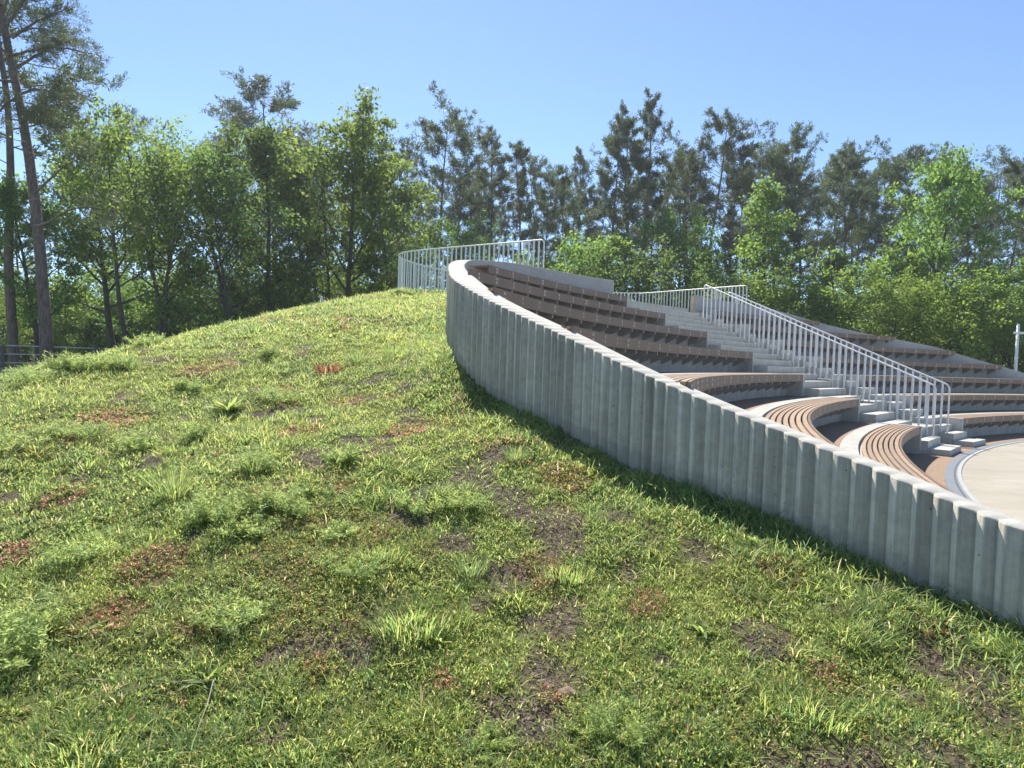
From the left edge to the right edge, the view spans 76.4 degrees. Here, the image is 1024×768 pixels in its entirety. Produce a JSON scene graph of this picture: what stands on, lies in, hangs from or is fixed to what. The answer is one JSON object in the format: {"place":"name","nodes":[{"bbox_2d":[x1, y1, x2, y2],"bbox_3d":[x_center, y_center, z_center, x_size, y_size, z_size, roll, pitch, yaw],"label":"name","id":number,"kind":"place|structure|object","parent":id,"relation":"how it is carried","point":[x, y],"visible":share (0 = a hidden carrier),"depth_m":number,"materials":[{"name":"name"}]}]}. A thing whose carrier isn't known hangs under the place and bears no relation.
{"place":"outdoors","nodes":[
{"label":"outdoors","id":0,"kind":"place"},
{"bbox_2d":[0,287,1023,767],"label":"lawn ground","id":1,"kind":"structure","parent":0,"point":[492,453],"depth_m":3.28,"materials":[{"name":"green plant"}]},
{"bbox_2d":[0,582,113,676],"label":"feathery weed","id":2,"kind":"object","parent":1,"relation":"on","point":[12,625],"visible":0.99,"depth_m":2.93,"materials":[{"name":"green plant"}]},
{"bbox_2d":[0,0,146,363],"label":"pine tree","id":3,"kind":"object","parent":1,"relation":"on","point":[39,111],"visible":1,"depth_m":21.31,"materials":[{"name":"green plant"}]},
{"bbox_2d":[25,416,122,439],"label":"feathery weed","id":4,"kind":"object","parent":1,"relation":"on","point":[82,430],"visible":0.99,"depth_m":5.61,"materials":[{"name":"green plant"}]},
{"bbox_2d":[0,688,159,767],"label":"grass tussock","id":5,"kind":"object","parent":1,"relation":"on","point":[15,750],"depth_m":2.38,"materials":[{"name":"green plant"}]},
{"bbox_2d":[30,515,152,568],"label":"feathery weed","id":6,"kind":"object","parent":1,"relation":"on","point":[74,548],"visible":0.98,"depth_m":3.72,"materials":[{"name":"green plant"}]},
{"bbox_2d":[131,455,207,502],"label":"grass tussock","id":7,"kind":"object","parent":1,"relation":"on","point":[171,480],"depth_m":4.46,"materials":[{"name":"green plant"}]},
{"bbox_2d":[170,471,280,528],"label":"feathery weed","id":8,"kind":"object","parent":1,"relation":"on","point":[205,507],"visible":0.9,"depth_m":4.09,"materials":[{"name":"green plant"}]},
{"bbox_2d":[182,572,287,636],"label":"feathery weed","id":9,"kind":"object","parent":1,"relation":"on","point":[223,624],"visible":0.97,"depth_m":3.13,"materials":[{"name":"green plant"}]},
{"bbox_2d":[213,512,286,539],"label":"feathery weed","id":10,"kind":"object","parent":1,"relation":"on","point":[252,530],"visible":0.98,"depth_m":3.94,"materials":[{"name":"green plant"}]},
{"bbox_2d":[227,692,363,767],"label":"grass tussock","id":11,"kind":"object","parent":1,"relation":"on","point":[286,733],"depth_m":2.43,"materials":[{"name":"green plant"}]},
{"bbox_2d":[302,543,398,579],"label":"feathery weed","id":12,"kind":"object","parent":1,"relation":"on","point":[364,571],"visible":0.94,"depth_m":3.54,"materials":[{"name":"green plant"}]},
{"bbox_2d":[357,581,473,643],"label":"grass tussock","id":13,"kind":"object","parent":1,"relation":"on","point":[431,626],"depth_m":3.18,"materials":[{"name":"green plant"}]},
{"bbox_2d":[398,239,544,291],"bbox_3d":[-1.624,-2.892,18.080,3.061,1.207,7.806,1,2,-13],"label":"mound railing","id":14,"kind":"object","parent":1,"relation":"on","point":[404,260],"visible":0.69,"depth_m":16.50,"materials":[{"name":"metal"}]},
{"bbox_2d":[453,714,525,762],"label":"feathery weed","id":15,"kind":"object","parent":1,"relation":"on","point":[491,732],"visible":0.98,"depth_m":2.46,"materials":[{"name":"green plant"}]},
{"bbox_2d":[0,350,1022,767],"bbox_3d":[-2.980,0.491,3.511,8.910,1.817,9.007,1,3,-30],"label":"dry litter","id":16,"kind":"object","parent":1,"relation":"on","point":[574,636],"visible":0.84,"depth_m":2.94,"materials":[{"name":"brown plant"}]},
{"bbox_2d":[553,673,664,761],"bbox_3d":[0.369,1.277,2.524,0.415,0.200,0.456,3,3,29],"label":"feathery weed","id":17,"kind":"object","parent":1,"relation":"on","point":[635,728],"visible":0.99,"depth_m":2.49,"materials":[{"name":"green plant"}]},
{"bbox_2d":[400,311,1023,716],"bbox_3d":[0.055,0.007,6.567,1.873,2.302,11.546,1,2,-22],"label":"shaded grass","id":18,"kind":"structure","parent":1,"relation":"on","point":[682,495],"depth_m":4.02,"materials":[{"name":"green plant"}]},
{"bbox_2d":[446,260,1023,630],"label":"corrugated wall","id":19,"kind":"structure","parent":1,"relation":"on","point":[632,414],"depth_m":4.46,"materials":[{"name":"concrete"}]},
{"bbox_2d":[743,662,872,738],"bbox_3d":[1.206,1.265,2.663,0.488,0.115,0.494,1,3,-30],"label":"grass tussock","id":20,"kind":"object","parent":1,"relation":"on","point":[812,713],"depth_m":2.60,"materials":[{"name":"green plant"}]},
{"bbox_2d":[0,0,1023,345],"label":"sky","id":21,"kind":"structure","parent":0,"point":[552,76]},
{"bbox_2d":[905,433,1023,487],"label":"gravel path","id":22,"kind":"structure","parent":0,"point":[933,466],"depth_m":11.84,"materials":[{"name":"beige gravel"}]},
{"bbox_2d":[629,300,985,456],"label":"staircase","id":23,"kind":"structure","parent":22,"relation":"on","point":[951,442],"depth_m":15.35,"materials":[{"name":"concrete"}]},
{"bbox_2d":[702,285,936,436],"bbox_3d":[7.106,-0.855,16.120,0.033,3.740,6.554,1,3,-29],"label":"stair railing","id":24,"kind":"object","parent":23,"relation":"on","point":[884,375],"visible":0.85,"depth_m":15.45,"materials":[{"name":"metal"}]},
{"bbox_2d":[726,292,950,432],"bbox_3d":[7.883,-0.753,16.554,0.033,3.541,5.908,0,3,-35],"label":"stair railing","id":25,"kind":"object","parent":23,"relation":"on","point":[885,359],"visible":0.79,"depth_m":15.91,"materials":[{"name":"metal"}]},
{"bbox_2d":[961,442,1023,520],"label":"stage ground","id":26,"kind":"structure","parent":0,"point":[992,478],"depth_m":9.73,"materials":[{"name":"beige concrete"}]},
{"label":"forest ground","id":27,"kind":"structure","parent":0,"visible":0},
{"bbox_2d":[0,171,109,364],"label":"leafy tree","id":28,"kind":"object","parent":27,"relation":"on","point":[29,311],"visible":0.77,"depth_m":26.13,"materials":[{"name":"green plant"}]},
{"bbox_2d":[0,0,129,369],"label":"pine tree","id":29,"kind":"object","parent":27,"relation":"on","point":[11,319],"visible":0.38,"depth_m":25.76,"materials":[{"name":"green plant"}]},
{"bbox_2d":[6,295,123,366],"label":"leafy shrub","id":30,"kind":"object","parent":27,"relation":"on","point":[72,336],"visible":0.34,"depth_m":34.43,"materials":[{"name":"green plant"}]},
{"bbox_2d":[0,125,207,347],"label":"leafy tree","id":31,"kind":"object","parent":27,"relation":"on","point":[107,306],"visible":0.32,"depth_m":29.56,"materials":[{"name":"green plant"}]},
{"bbox_2d":[15,261,217,354],"bbox_3d":[-20.698,-3.217,35.454,10.467,6.545,8.697,1,2,-9],"label":"leafy shrub","id":32,"kind":"object","parent":27,"relation":"on","point":[103,318],"visible":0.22,"depth_m":34.75,"materials":[{"name":"green plant"}]},
{"bbox_2d":[9,97,228,344],"bbox_3d":[-15.443,-5.579,27.478,8.351,12.377,7.547,1,2,-28],"label":"leafy tree","id":33,"kind":"object","parent":27,"relation":"on","point":[180,189],"visible":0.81,"depth_m":26.36,"materials":[{"name":"green plant"}]},
{"bbox_2d":[57,94,247,338],"bbox_3d":[-15.987,-6.072,29.104,7.894,13.289,7.488,1,2,-18],"label":"leafy tree","id":34,"kind":"object","parent":27,"relation":"on","point":[156,238],"visible":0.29,"depth_m":28.76,"materials":[{"name":"green plant"}]},
{"bbox_2d":[90,130,322,331],"bbox_3d":[-12.613,-5.167,29.227,10.130,11.634,11.983,0,3,-42],"label":"leafy tree","id":35,"kind":"object","parent":27,"relation":"on","point":[242,234],"visible":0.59,"depth_m":28.09,"materials":[{"name":"green plant"}]},
{"bbox_2d":[187,116,337,317],"bbox_3d":[-11.369,-5.840,30.265,7.210,13.018,6.035,0,3,-34],"label":"leafy tree","id":36,"kind":"object","parent":27,"relation":"on","point":[260,147],"visible":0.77,"depth_m":29.10,"materials":[{"name":"green plant"}]},
{"bbox_2d":[200,65,358,261],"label":"pine tree","id":37,"kind":"object","parent":27,"relation":"on","point":[255,93],"visible":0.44,"depth_m":42.69,"materials":[{"name":"green plant"}]},
{"bbox_2d":[203,133,414,311],"bbox_3d":[-9.095,-5.700,32.202,10.760,12.768,9.096,3,3,36],"label":"leafy tree","id":38,"kind":"object","parent":27,"relation":"on","point":[330,218],"visible":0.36,"depth_m":31.02,"materials":[{"name":"green plant"}]},
{"bbox_2d":[256,83,446,302],"bbox_3d":[-8.030,-6.433,31.525,8.524,14.408,8.633,0,3,-36],"label":"leafy tree","id":39,"kind":"object","parent":27,"relation":"on","point":[359,139],"visible":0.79,"depth_m":29.91,"materials":[{"name":"green plant"}]},
{"bbox_2d":[286,234,445,301],"bbox_3d":[-7.135,-3.306,32.752,8.050,7.902,9.689,4,3,44],"label":"leafy shrub","id":40,"kind":"object","parent":27,"relation":"on","point":[392,268],"visible":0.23,"depth_m":30.89,"materials":[{"name":"green plant"}]},
{"bbox_2d":[332,151,458,291],"bbox_3d":[-6.129,-5.509,33.323,6.193,12.425,5.184,2,2,12],"label":"leafy tree","id":41,"kind":"object","parent":27,"relation":"on","point":[428,229],"visible":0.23,"depth_m":32.64,"materials":[{"name":"green plant"}]},
{"bbox_2d":[373,80,493,283],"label":"pine tree","id":42,"kind":"object","parent":27,"relation":"on","point":[440,139],"visible":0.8,"depth_m":41.27,"materials":[{"name":"green plant"}]},
{"bbox_2d":[410,131,508,272],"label":"pine tree","id":43,"kind":"object","parent":27,"relation":"on","point":[474,161],"visible":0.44,"depth_m":44.58,"materials":[{"name":"green plant"}]},
{"bbox_2d":[424,207,500,289],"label":"leafy tree","id":44,"kind":"object","parent":27,"relation":"on","point":[458,233],"visible":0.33,"depth_m":40.29,"materials":[{"name":"green plant"}]},
{"bbox_2d":[461,124,515,261],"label":"pine tree","id":45,"kind":"object","parent":27,"relation":"on","point":[494,144],"visible":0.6,"depth_m":47.69,"materials":[{"name":"green plant"}]},
{"bbox_2d":[487,140,556,266],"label":"pine tree","id":46,"kind":"object","parent":27,"relation":"on","point":[521,158],"visible":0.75,"depth_m":44.95,"materials":[{"name":"green plant"}]},
{"bbox_2d":[517,158,575,267],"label":"pine tree","id":47,"kind":"object","parent":27,"relation":"on","point":[543,207],"visible":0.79,"depth_m":43.52,"materials":[{"name":"green plant"}]},
{"bbox_2d":[528,163,599,268],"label":"pine tree","id":48,"kind":"object","parent":27,"relation":"on","point":[562,179],"visible":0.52,"depth_m":44.92,"materials":[{"name":"green plant"}]},
{"bbox_2d":[498,229,640,297],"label":"leafy shrub","id":49,"kind":"object","parent":27,"relation":"on","point":[568,252],"visible":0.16,"depth_m":33.83,"materials":[{"name":"green plant"}]},
{"bbox_2d":[568,99,656,287],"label":"pine tree","id":50,"kind":"object","parent":27,"relation":"on","point":[612,142],"visible":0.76,"depth_m":42.82,"materials":[{"name":"green plant"}]},
{"bbox_2d":[569,232,662,303],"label":"leafy shrub","id":51,"kind":"object","parent":27,"relation":"on","point":[616,243],"visible":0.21,"depth_m":37.36,"materials":[{"name":"green plant"}]},
{"bbox_2d":[582,120,667,299],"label":"pine tree","id":52,"kind":"object","parent":27,"relation":"on","point":[633,229],"visible":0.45,"depth_m":44.07,"materials":[{"name":"green plant"}]},
{"bbox_2d":[568,233,727,305],"bbox_3d":[7.878,-3.343,36.071,8.913,8.749,10.727,3,3,31],"label":"leafy shrub","id":53,"kind":"object","parent":27,"relation":"on","point":[666,261],"visible":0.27,"depth_m":34.80,"materials":[{"name":"green plant"}]},
{"bbox_2d":[569,204,728,310],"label":"leafy tree","id":54,"kind":"object","parent":27,"relation":"on","point":[669,219],"visible":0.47,"depth_m":37.93,"materials":[{"name":"green plant"}]},
{"bbox_2d":[604,86,700,295],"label":"pine tree","id":55,"kind":"object","parent":27,"relation":"on","point":[652,123],"visible":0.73,"depth_m":41.64,"materials":[{"name":"green plant"}]},
{"bbox_2d":[648,129,723,304],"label":"pine tree","id":56,"kind":"object","parent":27,"relation":"on","point":[678,165],"visible":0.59,"depth_m":43.98,"materials":[{"name":"green plant"}]},
{"bbox_2d":[655,105,778,277],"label":"pine tree","id":57,"kind":"object","parent":27,"relation":"on","point":[732,129],"visible":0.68,"depth_m":43.64,"materials":[{"name":"green plant"}]},
{"bbox_2d":[694,140,765,300],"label":"pine tree","id":58,"kind":"object","parent":27,"relation":"on","point":[736,192],"visible":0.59,"depth_m":43.36,"materials":[{"name":"green plant"}]},
{"bbox_2d":[678,253,829,316],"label":"leafy shrub","id":59,"kind":"object","parent":27,"relation":"on","point":[709,279],"visible":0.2,"depth_m":32.49,"materials":[{"name":"green plant"}]},
{"bbox_2d":[698,173,824,320],"bbox_3d":[13.705,-5.081,35.991,6.911,12.783,5.803,3,3,35],"label":"leafy tree","id":60,"kind":"object","parent":27,"relation":"on","point":[760,206],"visible":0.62,"depth_m":35.28,"materials":[{"name":"green plant"}]},
{"bbox_2d":[712,119,811,307],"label":"pine tree","id":61,"kind":"object","parent":27,"relation":"on","point":[759,163],"visible":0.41,"depth_m":44.56,"materials":[{"name":"green plant"}]},
{"bbox_2d":[732,144,837,287],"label":"pine tree","id":62,"kind":"object","parent":27,"relation":"on","point":[789,178],"visible":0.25,"depth_m":44.68,"materials":[{"name":"green plant"}]},
{"bbox_2d":[755,120,853,303],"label":"pine tree","id":63,"kind":"object","parent":27,"relation":"on","point":[795,143],"visible":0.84,"depth_m":43.07,"materials":[{"name":"green plant"}]},
{"bbox_2d":[734,246,904,337],"bbox_3d":[14.779,-2.449,32.710,9.315,7.559,9.027,2,2,5],"label":"leafy shrub","id":64,"kind":"object","parent":27,"relation":"on","point":[867,271],"visible":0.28,"depth_m":30.91,"materials":[{"name":"green plant"}]},
{"bbox_2d":[755,276,906,337],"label":"leafy shrub","id":65,"kind":"object","parent":27,"relation":"on","point":[855,296],"visible":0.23,"depth_m":31.09,"materials":[{"name":"green plant"}]},
{"bbox_2d":[793,137,874,282],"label":"pine tree","id":66,"kind":"object","parent":27,"relation":"on","point":[847,159],"visible":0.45,"depth_m":46.38,"materials":[{"name":"green plant"}]},
{"bbox_2d":[802,246,871,326],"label":"leafy tree","id":67,"kind":"object","parent":27,"relation":"on","point":[840,258],"visible":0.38,"depth_m":37.54,"materials":[{"name":"green plant"}]},
{"bbox_2d":[810,140,892,297],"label":"pine tree","id":68,"kind":"object","parent":27,"relation":"on","point":[834,206],"visible":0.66,"depth_m":44.43,"materials":[{"name":"green plant"}]},
{"bbox_2d":[815,421,888,458],"bbox_3d":[4.338,1.269,8.084,1.815,0.820,11.536,3,2,26],"label":"seating tier","id":69,"kind":"object","parent":27,"relation":"on","point":[848,436],"visible":0.16,"depth_m":10.70,"materials":[{"name":"concrete"}]},
{"bbox_2d":[727,396,840,426],"bbox_3d":[3.638,0.719,9.180,1.682,0.750,10.706,3,2,28],"label":"seating tier","id":70,"kind":"object","parent":69,"relation":"on","point":[763,406],"visible":0.16,"depth_m":11.21,"materials":[{"name":"concrete"}]},
{"bbox_2d":[658,372,786,401],"bbox_3d":[2.857,0.211,10.026,1.623,0.750,10.399,3,2,29],"label":"seating tier","id":71,"kind":"object","parent":70,"relation":"on","point":[744,395],"visible":0.21,"depth_m":11.82,"materials":[{"name":"concrete"}]},
{"bbox_2d":[635,358,737,372],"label":"seating tier","id":72,"kind":"object","parent":71,"relation":"on","point":[658,366],"visible":0.12,"depth_m":12.31,"materials":[{"name":"concrete"}]},
{"bbox_2d":[561,323,693,346],"bbox_3d":[1.379,-0.807,11.831,1.498,0.750,9.511,3,3,31],"label":"seating tier","id":73,"kind":"object","parent":72,"relation":"on","point":[674,342],"visible":0.02,"depth_m":13.82,"materials":[{"name":"concrete"}]},
{"bbox_2d":[488,287,708,347],"bbox_3d":[1.840,-0.869,11.401,0.913,0.576,9.556,3,3,30],"label":"slatted bench","id":74,"kind":"object","parent":73,"relation":"on","point":[559,314],"visible":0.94,"depth_m":11.02,"materials":[{"name":"wood"}]},
{"bbox_2d":[556,304,646,322],"bbox_3d":[0.884,-1.324,13.165,1.369,0.750,8.065,3,3,32],"label":"seating tier","id":75,"kind":"object","parent":73,"relation":"on","point":[633,319],"depth_m":14.73,"materials":[{"name":"concrete"}]},
{"bbox_2d":[465,266,609,303],"bbox_3d":[0.751,-1.796,14.196,0.406,0.705,6.522,3,3,34],"label":"seating tier","id":76,"kind":"object","parent":75,"relation":"on","point":[583,296],"visible":0.03,"depth_m":13.56,"materials":[{"name":"concrete"}]},
{"bbox_2d":[469,265,629,306],"bbox_3d":[1.019,-1.907,14.294,0.640,0.576,6.043,3,3,35],"label":"slatted bench","id":77,"kind":"object","parent":76,"relation":"on","point":[604,297],"visible":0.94,"depth_m":13.96,"materials":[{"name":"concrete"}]},
{"bbox_2d":[468,268,667,325],"bbox_3d":[1.291,-1.384,12.648,0.795,0.576,8.318,3,3,32],"label":"slatted bench","id":78,"kind":"object","parent":75,"relation":"on","point":[569,301],"visible":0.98,"depth_m":12.30,"materials":[{"name":"wood"}]},
{"bbox_2d":[561,326,754,372],"bbox_3d":[2.587,-0.360,10.522,0.969,0.576,9.951,3,3,30],"label":"slatted bench","id":79,"kind":"object","parent":72,"relation":"on","point":[636,349],"visible":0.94,"depth_m":10.48,"materials":[{"name":"wood"}]},
{"bbox_2d":[665,373,804,395],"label":"slatted bench","id":80,"kind":"object","parent":71,"relation":"on","point":[711,384],"visible":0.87,"depth_m":10.37,"materials":[{"name":"wood"}]},
{"bbox_2d":[765,396,859,446],"bbox_3d":[4.122,0.656,8.781,1.096,0.576,10.674,3,2,28],"label":"slatted bench","id":81,"kind":"object","parent":70,"relation":"on","point":[802,416],"visible":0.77,"depth_m":9.63,"materials":[{"name":"wood"}]},
{"bbox_2d":[862,422,957,494],"bbox_3d":[4.779,1.211,7.530,1.275,0.646,11.824,3,2,25],"label":"slatted bench","id":82,"kind":"object","parent":69,"relation":"on","point":[896,442],"visible":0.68,"depth_m":9.22,"materials":[{"name":"wood"}]},
{"bbox_2d":[690,295,1023,378],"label":"corrugated wall","id":83,"kind":"structure","parent":27,"relation":"on","point":[696,303],"depth_m":22.26,"materials":[{"name":"concrete"}]},
{"bbox_2d":[837,134,934,329],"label":"pine tree","id":84,"kind":"object","parent":27,"relation":"on","point":[883,170],"visible":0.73,"depth_m":41.33,"materials":[{"name":"green plant"}]},
{"bbox_2d":[818,267,979,349],"bbox_3d":[17.185,-1.814,30.589,6.242,7.090,7.462,2,2,1],"label":"leafy shrub","id":85,"kind":"object","parent":27,"relation":"on","point":[875,317],"visible":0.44,"depth_m":29.00,"materials":[{"name":"green plant"}]},
{"bbox_2d":[876,142,944,330],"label":"pine tree","id":86,"kind":"object","parent":27,"relation":"on","point":[919,147],"visible":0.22,"depth_m":42.45,"materials":[{"name":"green plant"}]},
{"bbox_2d":[861,265,1019,358],"bbox_3d":[19.359,-2.086,30.906,8.646,7.240,8.922,0,3,-35],"label":"leafy shrub","id":87,"kind":"object","parent":27,"relation":"on","point":[947,342],"visible":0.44,"depth_m":28.62,"materials":[{"name":"green plant"}]},
{"bbox_2d":[864,284,1023,371],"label":"leafy shrub","id":88,"kind":"object","parent":27,"relation":"on","point":[980,349],"visible":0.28,"depth_m":29.08,"materials":[{"name":"green plant"}]},
{"bbox_2d":[869,142,1023,343],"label":"leafy tree","id":89,"kind":"object","parent":27,"relation":"on","point":[968,200],"visible":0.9,"depth_m":32.79,"materials":[{"name":"green plant"}]},
{"bbox_2d":[909,271,1023,370],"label":"leafy shrub","id":90,"kind":"object","parent":27,"relation":"on","point":[989,320],"visible":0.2,"depth_m":30.79,"materials":[{"name":"green plant"}]},
{"bbox_2d":[932,165,1001,285],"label":"leafy tree","id":91,"kind":"object","parent":27,"relation":"on","point":[974,227],"visible":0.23,"depth_m":42.76,"materials":[{"name":"green plant"}]},
{"bbox_2d":[923,410,1023,436],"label":"seating tier","id":92,"kind":"object","parent":27,"relation":"on","point":[992,430],"visible":0.33,"depth_m":17.01,"materials":[{"name":"concrete"}]},
{"bbox_2d":[878,392,1023,411],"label":"seating tier","id":93,"kind":"object","parent":92,"relation":"on","point":[980,407],"visible":0.23,"depth_m":18.53,"materials":[{"name":"concrete"}]},
{"bbox_2d":[846,375,1023,393],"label":"seating tier","id":94,"kind":"object","parent":93,"relation":"on","point":[985,389],"visible":0.2,"depth_m":20.03,"materials":[{"name":"concrete"}]},
{"bbox_2d":[806,358,987,377],"bbox_3d":[11.654,-0.355,20.415,9.759,0.750,1.538,1,3,-29],"label":"seating tier","id":95,"kind":"object","parent":94,"relation":"on","point":[957,373],"visible":0.07,"depth_m":20.90,"materials":[{"name":"concrete"}]},
{"bbox_2d":[769,341,939,362],"bbox_3d":[10.734,-0.863,21.142,9.257,0.750,1.476,1,3,-30],"label":"seating tier","id":96,"kind":"object","parent":95,"relation":"on","point":[914,358],"visible":0.11,"depth_m":21.77,"materials":[{"name":"concrete"}]},
{"bbox_2d":[769,340,955,359],"bbox_3d":[11.160,-0.925,20.678,9.306,0.576,0.890,1,3,-30],"label":"slatted bench","id":97,"kind":"object","parent":96,"relation":"on","point":[888,351],"visible":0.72,"depth_m":21.15,"materials":[{"name":"wood"}]},
{"bbox_2d":[806,356,1002,374],"bbox_3d":[12.037,-0.417,19.928,9.712,0.576,0.946,1,3,-29],"label":"slatted bench","id":98,"kind":"object","parent":95,"relation":"on","point":[953,367],"visible":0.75,"depth_m":20.38,"materials":[{"name":"wood"}]},
{"bbox_2d":[846,375,1023,388],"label":"slatted bench","id":99,"kind":"object","parent":94,"relation":"on","point":[981,382],"visible":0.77,"depth_m":19.27,"materials":[{"name":"wood"}]},
{"bbox_2d":[892,394,1023,407],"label":"slatted bench","id":100,"kind":"object","parent":93,"relation":"on","point":[975,399],"visible":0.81,"depth_m":17.86,"materials":[{"name":"wood"}]},
{"bbox_2d":[936,413,1023,430],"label":"slatted bench","id":101,"kind":"object","parent":92,"relation":"on","point":[960,422],"visible":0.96,"depth_m":15.98,"materials":[{"name":"wood"}]},
{"bbox_2d":[953,156,1023,347],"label":"pine tree","id":102,"kind":"object","parent":27,"relation":"on","point":[1015,170],"visible":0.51,"depth_m":39.31,"materials":[{"name":"green plant"}]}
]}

